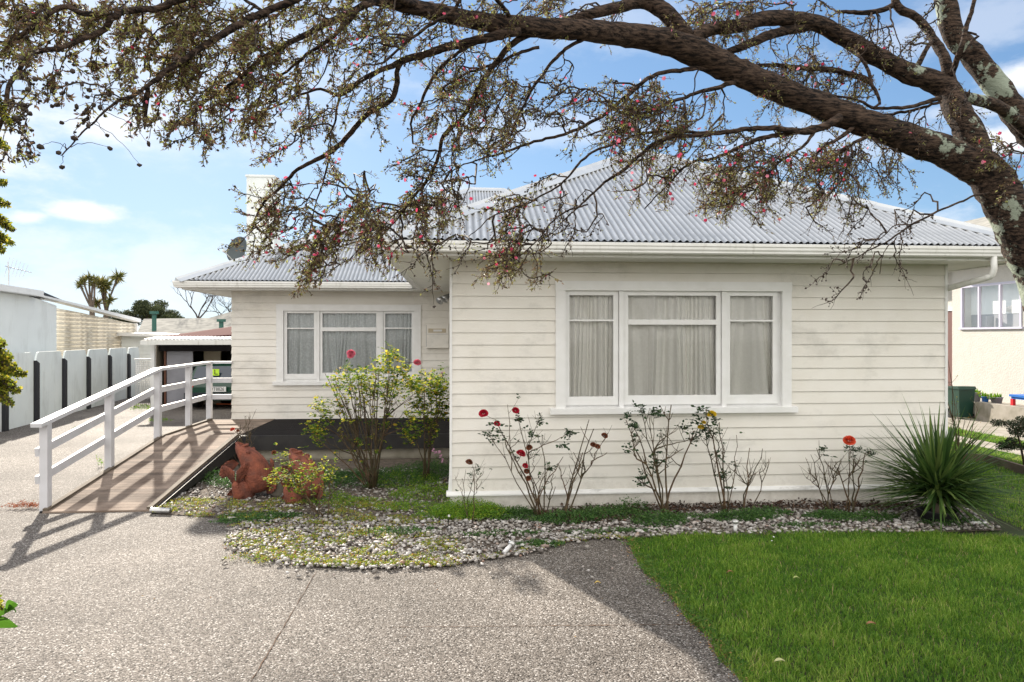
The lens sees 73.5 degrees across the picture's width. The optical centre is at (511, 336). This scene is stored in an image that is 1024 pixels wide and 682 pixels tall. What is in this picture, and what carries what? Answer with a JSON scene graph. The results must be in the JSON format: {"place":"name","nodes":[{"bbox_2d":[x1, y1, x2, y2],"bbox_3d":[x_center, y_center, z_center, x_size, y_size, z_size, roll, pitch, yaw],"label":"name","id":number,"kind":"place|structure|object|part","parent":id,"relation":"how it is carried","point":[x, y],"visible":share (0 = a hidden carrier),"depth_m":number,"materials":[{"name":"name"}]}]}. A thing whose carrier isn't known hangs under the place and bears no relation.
{"place":"outdoors","nodes":[
{"label":"outdoors","id":0,"kind":"place"},
{"bbox_2d":[216,403,230,404],"bbox_3d":[-8.468,2.010,20.395,0.600,0.040,0.120,0,0,-5],"label":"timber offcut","id":1,"kind":"object","parent":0,"point":[223,403],"visible":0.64,"depth_m":20.33,"materials":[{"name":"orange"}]},
{"bbox_2d":[0,392,742,681],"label":"driveway","id":2,"kind":"structure","parent":0,"point":[101,618],"depth_m":5.13,"materials":[{"name":"grey concrete"}]},
{"bbox_2d":[0,600,17,627],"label":"leafy sprig","id":3,"kind":"object","parent":2,"relation":"on","point":[10,605],"visible":0.98,"depth_m":1.19,"materials":[{"name":"green plant"}]},
{"bbox_2d":[0,95,27,610],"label":"conifer","id":4,"kind":"object","parent":2,"relation":"on","point":[9,367],"visible":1,"depth_m":1.13,"materials":[{"name":"green plant"}]},
{"bbox_2d":[1,499,38,507],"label":"russet weeds","id":5,"kind":"object","parent":2,"relation":"on","point":[24,504],"visible":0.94,"depth_m":8.14,"materials":[{"name":"brown plant"}]},
{"bbox_2d":[0,347,138,431],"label":"paling fence","id":6,"kind":"object","parent":2,"relation":"on","point":[52,382],"visible":0.77,"depth_m":17.66,"materials":[{"name":"paint"}]},
{"bbox_2d":[0,284,140,358],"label":"white outbuilding","id":7,"kind":"structure","parent":2,"relation":"on","point":[32,322],"depth_m":19.27,"materials":[{"name":"beige"}]},
{"bbox_2d":[4,258,31,284],"bbox_3d":[-12.526,-1.677,17.400,1.035,0.733,0.144,0,0,23],"label":"tv aerial","id":8,"kind":"object","parent":7,"relation":"on","point":[14,268],"visible":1,"depth_m":17.49,"materials":[{"name":"silver metal"}]},
{"bbox_2d":[71,403,172,464],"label":"driveway weeds","id":9,"kind":"object","parent":2,"relation":"on","point":[148,406],"visible":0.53,"depth_m":18.81,"materials":[{"name":"green plant"}]},
{"bbox_2d":[134,359,150,399],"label":"lattice gate","id":10,"kind":"structure","parent":2,"relation":"on","point":[141,384],"depth_m":21.80,"materials":[{"name":"white paint"}]},
{"bbox_2d":[116,333,174,391],"bbox_3d":[-13.347,0.952,26.382,2.333,2.176,3.300,0,0,-5],"label":"shed","id":11,"kind":"object","parent":2,"relation":"on","point":[128,340],"visible":0.36,"depth_m":24.98,"materials":[{"name":"paint"}]},
{"bbox_2d":[39,418,273,512],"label":"access ramp","id":12,"kind":"structure","parent":2,"relation":"on","point":[162,469],"depth_m":9.39,"materials":[{"name":"brown wood"}]},
{"bbox_2d":[30,361,232,511],"bbox_3d":[-5.480,1.289,10.619,0.508,1.602,5.578,0,0,-5],"label":"handrail","id":13,"kind":"object","parent":12,"relation":"on","point":[43,453],"visible":0.85,"depth_m":9.44,"materials":[{"name":"paint"}]},
{"bbox_2d":[140,326,231,407],"bbox_3d":[-9.505,0.790,22.293,4.395,2.500,6.660,0,0,-5],"label":"carport","id":14,"kind":"object","parent":2,"relation":"on","point":[168,352],"visible":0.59,"depth_m":19.69,"materials":[{"name":"white metal"}]},
{"bbox_2d":[167,351,192,403],"bbox_3d":[-9.550,1.168,19.737,0.718,1.644,0.050,0,0,-4],"label":"door","id":15,"kind":"structure","parent":14,"relation":"in","point":[177,375],"depth_m":19.71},
{"bbox_2d":[184,364,231,406],"bbox_3d":[-8.429,1.395,20.896,1.580,1.270,3.814,0,0,-5],"label":"hatchback car","id":16,"kind":"object","parent":2,"relation":"on","point":[219,371],"visible":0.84,"depth_m":19.19,"materials":[{"name":"green paint"}]},
{"bbox_3d":[-8.303,1.015,19.293,1.240,0.330,0.180,0,0,-4],"label":"rear window","id":17,"kind":"part","parent":16,"relation":"part of","materials":[{"name":"grey glass"}]},
{"bbox_2d":[250,574,314,681],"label":"pavement joint","id":18,"kind":"object","parent":2,"relation":"on","point":[279,633],"visible":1,"depth_m":4.64,"materials":[{"name":"grey concrete"}]},
{"bbox_2d":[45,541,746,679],"bbox_3d":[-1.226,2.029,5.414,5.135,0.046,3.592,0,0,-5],"label":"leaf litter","id":19,"kind":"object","parent":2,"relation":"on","point":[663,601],"visible":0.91,"depth_m":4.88,"materials":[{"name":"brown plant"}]},
{"bbox_2d":[425,626,492,626],"bbox_3d":[-0.322,2.040,4.821,1.040,0.001,0.013,0,0,-1],"label":"pavement joint","id":20,"kind":"object","parent":2,"relation":"on","point":[456,626],"visible":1,"depth_m":4.82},
{"bbox_2d":[547,624,686,625],"bbox_3d":[0.754,2.040,4.846,1.113,0.001,0.019,0,0,-2],"label":"pavement joint","id":21,"kind":"object","parent":2,"relation":"on","point":[604,625],"visible":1,"depth_m":4.84,"materials":[{"name":"grey concrete"}]},
{"bbox_2d":[0,0,1023,329],"label":"sky","id":22,"kind":"structure","parent":0,"point":[163,219],"materials":[{"name":"blue"}]},
{"bbox_2d":[156,458,1001,577],"bbox_3d":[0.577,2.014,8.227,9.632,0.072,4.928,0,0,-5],"label":"gravel","id":23,"kind":"structure","parent":0,"point":[897,524],"depth_m":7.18,"materials":[{"name":"grey gravel"}]},
{"bbox_2d":[149,507,171,513],"bbox_3d":[-4.042,2.005,7.893,0.234,0.064,0.064,0,0,5],"label":"drain pipe","id":24,"kind":"object","parent":23,"relation":"on","point":[161,510],"visible":1,"depth_m":7.87,"materials":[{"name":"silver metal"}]},
{"bbox_2d":[230,412,255,467],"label":"rose bush","id":25,"kind":"object","parent":23,"relation":"on","point":[239,434],"visible":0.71,"depth_m":8.84,"materials":[{"name":"green plant"}]},
{"bbox_2d":[219,442,276,499],"bbox_3d":[-3.310,1.705,8.685,0.689,0.740,0.381,0,0,-5],"label":"fish statue","id":26,"kind":"object","parent":23,"relation":"on","point":[251,471],"visible":0.91,"depth_m":8.55,"materials":[{"name":"ceramic"}]},
{"bbox_2d":[271,476,286,495],"bbox_3d":[-3.004,1.925,8.803,0.240,0.230,0.236,0,0,-5],"label":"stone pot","id":27,"kind":"object","parent":23,"relation":"on","point":[278,491],"visible":0.41,"depth_m":8.72,"materials":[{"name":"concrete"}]},
{"bbox_2d":[274,448,324,503],"bbox_3d":[-2.601,1.730,8.418,0.628,0.693,0.342,0,0,-5],"label":"fish statue","id":28,"kind":"object","parent":23,"relation":"on","point":[295,454],"visible":0.66,"depth_m":8.32,"materials":[{"name":"ceramic"}]},
{"bbox_2d":[263,443,346,516],"bbox_3d":[-2.349,1.624,7.730,0.952,0.885,0.426,0,0,-5],"label":"rose bush","id":29,"kind":"object","parent":23,"relation":"on","point":[296,476],"visible":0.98,"depth_m":7.73,"materials":[{"name":"green plant"}]},
{"bbox_2d":[241,417,449,459],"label":"foundation wall","id":30,"kind":"structure","parent":23,"relation":"on","point":[284,434],"depth_m":11.39,"materials":[{"name":"grey concrete"}]},
{"bbox_2d":[299,341,437,488],"bbox_3d":[-1.934,1.063,9.164,1.874,2.006,1.027,0,0,-5],"label":"rose bush","id":31,"kind":"object","parent":23,"relation":"on","point":[374,462],"visible":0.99,"depth_m":9.18,"materials":[{"name":"green plant"}]},
{"bbox_2d":[152,496,624,566],"bbox_3d":[-1.829,1.998,7.195,5.575,0.093,2.471,0,0,28],"label":"sedum","id":32,"kind":"object","parent":23,"relation":"on","point":[316,560],"visible":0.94,"depth_m":6.89,"materials":[{"name":"green plant"}]},
{"bbox_2d":[308,468,514,520],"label":"feathery weeds","id":33,"kind":"object","parent":23,"relation":"on","point":[482,510],"visible":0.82,"depth_m":8.07,"materials":[{"name":"green plant"}]},
{"bbox_2d":[396,362,449,480],"bbox_3d":[-1.208,1.217,9.666,0.896,1.691,0.826,0,0,-5],"label":"rose bush","id":34,"kind":"object","parent":23,"relation":"on","point":[438,385],"visible":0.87,"depth_m":9.59,"materials":[{"name":"green plant"}]},
{"bbox_2d":[432,448,442,483],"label":"lilac flower","id":35,"kind":"object","parent":23,"relation":"on","point":[436,459],"visible":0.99,"depth_m":8.95,"materials":[{"name":"purple plant"}]},
{"bbox_2d":[455,459,491,521],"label":"rose bush","id":36,"kind":"object","parent":23,"relation":"on","point":[470,462],"visible":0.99,"depth_m":7.50,"materials":[{"name":"green plant"}]},
{"bbox_2d":[502,540,515,552],"bbox_3d":[-0.032,1.976,6.436,0.068,0.104,0.163,0,0,35],"label":"bone","id":37,"kind":"object","parent":23,"relation":"on","point":[511,544],"visible":1,"depth_m":6.44,"materials":[{"name":"white plastic"}]},
{"bbox_2d":[478,393,579,516],"bbox_3d":[0.200,1.346,7.559,1.154,1.438,0.420,0,0,-5],"label":"rose bush","id":38,"kind":"object","parent":23,"relation":"on","point":[520,452],"visible":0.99,"depth_m":7.56,"materials":[{"name":"green plant"}]},
{"bbox_2d":[558,420,611,514],"bbox_3d":[0.828,1.502,7.635,0.666,1.122,0.245,0,0,-17],"label":"rose bush","id":39,"kind":"object","parent":23,"relation":"on","point":[598,446],"visible":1,"depth_m":7.62,"materials":[{"name":"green plant"}]},
{"bbox_2d":[199,456,982,546],"bbox_3d":[0.298,1.913,8.445,9.899,0.257,3.792,0,0,15],"label":"clover","id":40,"kind":"object","parent":23,"relation":"on","point":[735,513],"visible":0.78,"depth_m":7.60,"materials":[{"name":"green plant"}]},
{"bbox_2d":[620,400,699,513],"bbox_3d":[1.682,1.390,7.709,0.961,1.351,0.461,0,0,-11],"label":"rose bush","id":41,"kind":"object","parent":23,"relation":"on","point":[653,454],"visible":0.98,"depth_m":7.69,"materials":[{"name":"green plant"}]},
{"bbox_2d":[685,405,742,511],"bbox_3d":[2.276,1.420,7.730,0.684,1.285,0.379,0,0,-5],"label":"rose bush","id":42,"kind":"object","parent":23,"relation":"on","point":[707,433],"visible":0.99,"depth_m":7.74,"materials":[{"name":"green plant"}]},
{"bbox_2d":[544,497,913,525],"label":"mulch","id":43,"kind":"object","parent":23,"relation":"on","point":[775,504],"visible":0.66,"depth_m":8.04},
{"bbox_2d":[732,519,738,530],"bbox_3d":[2.318,1.972,7.124,0.068,0.136,0.068,0,0,-5],"label":"solar garden lamp","id":44,"kind":"object","parent":23,"relation":"on","point":[735,522],"visible":0.96,"depth_m":7.11,"materials":[{"name":"white plastic"}]},
{"bbox_2d":[725,448,770,510],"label":"rose bush","id":45,"kind":"object","parent":23,"relation":"on","point":[748,483],"visible":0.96,"depth_m":7.84,"materials":[{"name":"plant"}]},
{"bbox_2d":[799,445,848,509],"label":"rose bush","id":46,"kind":"object","parent":23,"relation":"on","point":[828,467],"visible":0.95,"depth_m":7.90,"materials":[{"name":"brown plant"}]},
{"bbox_2d":[825,435,876,511],"bbox_3d":[3.930,1.600,7.902,0.671,0.931,0.312,0,0,-32],"label":"rose bush","id":47,"kind":"object","parent":23,"relation":"on","point":[849,440],"visible":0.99,"depth_m":7.83,"materials":[{"name":"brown plant"}]},
{"bbox_2d":[849,399,1023,534],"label":"cabbage tree plant","id":48,"kind":"object","parent":23,"relation":"on","point":[939,481],"visible":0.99,"depth_m":7.41,"materials":[{"name":"green plant"}]},
{"bbox_2d":[970,520,986,525],"bbox_3d":[5.016,2.006,7.381,0.161,0.069,0.068,0,0,4],"label":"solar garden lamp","id":49,"kind":"object","parent":23,"relation":"on","point":[983,521],"visible":0.72,"depth_m":7.36,"materials":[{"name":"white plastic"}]},
{"bbox_2d":[626,443,1023,681],"bbox_3d":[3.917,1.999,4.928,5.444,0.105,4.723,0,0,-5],"label":"grass","id":50,"kind":"structure","parent":0,"point":[908,560],"depth_m":5.30,"materials":[{"name":"green plant"}]},
{"bbox_2d":[0,0,1023,310],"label":"tea tree","id":51,"kind":"object","parent":50,"relation":"on","point":[976,164],"visible":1,"depth_m":2.63,"materials":[{"name":"plant"}]},
{"bbox_2d":[617,536,752,676],"bbox_3d":[1.249,2.006,5.501,0.356,0.055,2.895,0,0,-5],"label":"edge clover","id":52,"kind":"object","parent":50,"relation":"on","point":[676,591],"visible":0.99,"depth_m":5.06,"materials":[{"name":"green plant"}]},
{"bbox_2d":[948,362,981,464],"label":"bare shrub","id":53,"kind":"object","parent":50,"relation":"on","point":[952,421],"visible":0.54,"depth_m":10.15,"materials":[{"name":"plant"}]},
{"bbox_2d":[949,442,1023,529],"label":"grass","id":54,"kind":"structure","parent":50,"relation":"on","point":[1017,477],"depth_m":9.39,"materials":[{"name":"green plant"}]},
{"bbox_2d":[965,453,1023,474],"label":"timber edging","id":55,"kind":"object","parent":50,"relation":"on","point":[1017,467],"visible":0.56,"depth_m":10.59,"materials":[{"name":"grey wood"}]},
{"bbox_2d":[990,415,1023,464],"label":"dark shrub","id":56,"kind":"object","parent":50,"relation":"on","point":[1015,431],"visible":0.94,"depth_m":10.70,"materials":[{"name":"green plant"}]},
{"bbox_2d":[948,408,1019,455],"bbox_3d":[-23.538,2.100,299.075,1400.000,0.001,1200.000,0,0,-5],"label":"ground","id":57,"kind":"structure","parent":0,"point":[972,418],"depth_m":17.51,"materials":[{"name":"grey concrete"}]},
{"bbox_2d":[74,270,99,315],"bbox_3d":[-21.181,-0.666,34.133,1.341,5.412,1.210,0,0,-5],"label":"cabbage tree","id":58,"kind":"object","parent":57,"relation":"on","point":[91,282],"visible":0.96,"depth_m":34.00,"materials":[{"name":"green plant"}]},
{"bbox_2d":[94,269,127,317],"bbox_3d":[-20.717,-0.785,34.988,1.855,5.650,1.685,0,0,-5],"label":"cabbage tree","id":59,"kind":"object","parent":57,"relation":"on","point":[105,284],"visible":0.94,"depth_m":34.90,"materials":[{"name":"green plant"}]},
{"bbox_2d":[108,299,184,325],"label":"evergreen tree","id":60,"kind":"object","parent":57,"relation":"on","point":[142,308],"visible":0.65,"depth_m":41.42,"materials":[{"name":"green plant"}]},
{"bbox_2d":[138,311,231,339],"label":"house","id":61,"kind":"structure","parent":57,"relation":"on","point":[154,324],"depth_m":31.53,"materials":[{"name":"white"}]},
{"bbox_2d":[170,279,216,317],"bbox_3d":[-16.203,-0.536,36.170,2.841,5.152,1.898,0,0,-5],"label":"bare tree","id":62,"kind":"object","parent":57,"relation":"on","point":[205,302],"visible":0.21,"depth_m":36.02,"materials":[{"name":"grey plant"}]},
{"bbox_2d":[202,295,231,314],"bbox_3d":[-16.264,-0.314,39.998,3.403,4.708,3.864,0,0,32],"label":"bare tree","id":63,"kind":"object","parent":57,"relation":"on","point":[229,305],"visible":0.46,"depth_m":39.25,"materials":[{"name":"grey plant"}]},
{"bbox_2d":[172,148,1005,510],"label":"weatherboard house","id":64,"kind":"structure","parent":57,"relation":"on","point":[736,326],"depth_m":8.28,"materials":[{"name":"paint"}]},
{"bbox_2d":[222,237,246,260],"bbox_3d":[-7.501,-2.262,19.039,0.614,0.911,1.739,0,0,-5],"label":"satellite dish","id":65,"kind":"object","parent":64,"relation":"attached to","point":[231,253],"visible":0.73,"depth_m":18.67,"materials":[{"name":"grey metal"}]},
{"bbox_2d":[272,304,420,384],"bbox_3d":[-3.245,0.167,13.800,2.894,1.581,0.675,0,0,-4],"label":"window","id":66,"kind":"structure","parent":64,"relation":"in","point":[313,341],"depth_m":13.58,"materials":[{"name":"white paint"}]},
{"bbox_2d":[425,323,448,347],"bbox_3d":[-1.482,-0.012,13.596,0.469,0.488,0.110,0,0,-5],"label":"meter box","id":67,"kind":"object","parent":64,"relation":"attached to","point":[437,335],"visible":1,"depth_m":13.55,"materials":[{"name":"paint"}]},
{"bbox_2d":[436,293,449,303],"bbox_3d":[-1.238,-0.731,12.552,0.304,0.298,0.220,0,0,-5],"label":"flood lamp","id":68,"kind":"object","parent":64,"relation":"attached to","point":[442,299],"visible":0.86,"depth_m":12.50,"materials":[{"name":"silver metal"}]},
{"bbox_2d":[550,281,797,414],"bbox_3d":[1.918,0.133,8.459,3.000,1.565,0.675,0,0,-4],"label":"window","id":69,"kind":"structure","parent":64,"relation":"in","point":[723,347],"depth_m":8.24,"materials":[{"name":"white paint"}]},
{"bbox_2d":[948,217,1023,413],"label":"stucco house","id":70,"kind":"structure","parent":57,"relation":"on","point":[985,336],"depth_m":17.68,"materials":[{"name":"beige paint"}]},
{"bbox_2d":[958,281,1023,329],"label":"window","id":71,"kind":"structure","parent":70,"relation":"in","point":[998,305],"depth_m":17.64,"materials":[{"name":"grey"}]},
{"bbox_2d":[975,402,1023,426],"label":"retaining wall","id":72,"kind":"structure","parent":57,"relation":"on","point":[987,411],"depth_m":15.97,"materials":[{"name":"concrete"}]},
{"bbox_2d":[948,417,1023,439],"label":"concrete path","id":73,"kind":"structure","parent":0,"point":[1001,431],"depth_m":15.30,"materials":[{"name":"beige concrete"}]},
{"bbox_2d":[948,386,975,417],"bbox_3d":[11.122,1.635,17.014,0.460,0.810,0.508,0,0,-5],"label":"wheelie bin","id":74,"kind":"object","parent":73,"relation":"on","point":[964,394],"visible":0.73,"depth_m":16.82,"materials":[{"name":"teal plastic"}]},
{"bbox_2d":[948,425,1023,447],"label":"grass","id":75,"kind":"structure","parent":0,"point":[996,439],"depth_m":13.71,"materials":[{"name":"green plant"}]},
{"bbox_2d":[953,436,1023,454],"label":"side path","id":76,"kind":"structure","parent":0,"point":[991,444],"depth_m":12.79,"materials":[{"name":"concrete"}]},
{"bbox_2d":[974,399,1023,406],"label":"terrace","id":77,"kind":"structure","parent":0,"point":[1006,403],"depth_m":16.72,"materials":[{"name":"concrete"}]},
{"bbox_2d":[974,389,983,401],"bbox_3d":[11.670,1.471,17.208,0.390,0.338,0.433,0,0,-5],"label":"plant pot","id":78,"kind":"object","parent":77,"relation":"on","point":[977,398],"visible":0.62,"depth_m":17.12,"materials":[{"name":"grey plastic"}]},
{"bbox_2d":[979,392,990,401],"bbox_3d":[11.687,1.513,16.882,0.298,0.254,0.312,0,0,-5],"label":"plant pot","id":79,"kind":"object","parent":77,"relation":"on","point":[985,397],"visible":0.88,"depth_m":16.87,"materials":[{"name":"blue plastic"}]},
{"bbox_2d":[989,393,1003,403],"bbox_3d":[11.658,1.495,16.579,0.355,0.302,0.373,0,0,-5],"label":"plant pot","id":80,"kind":"object","parent":77,"relation":"on","point":[995,398],"visible":0.91,"depth_m":16.47,"materials":[{"name":"grey plastic"}]},
{"bbox_2d":[1009,394,1023,405],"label":"play table","id":81,"kind":"object","parent":77,"relation":"on","point":[1014,397],"visible":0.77,"depth_m":15.83,"materials":[{"name":"blue plastic"}]}
]}

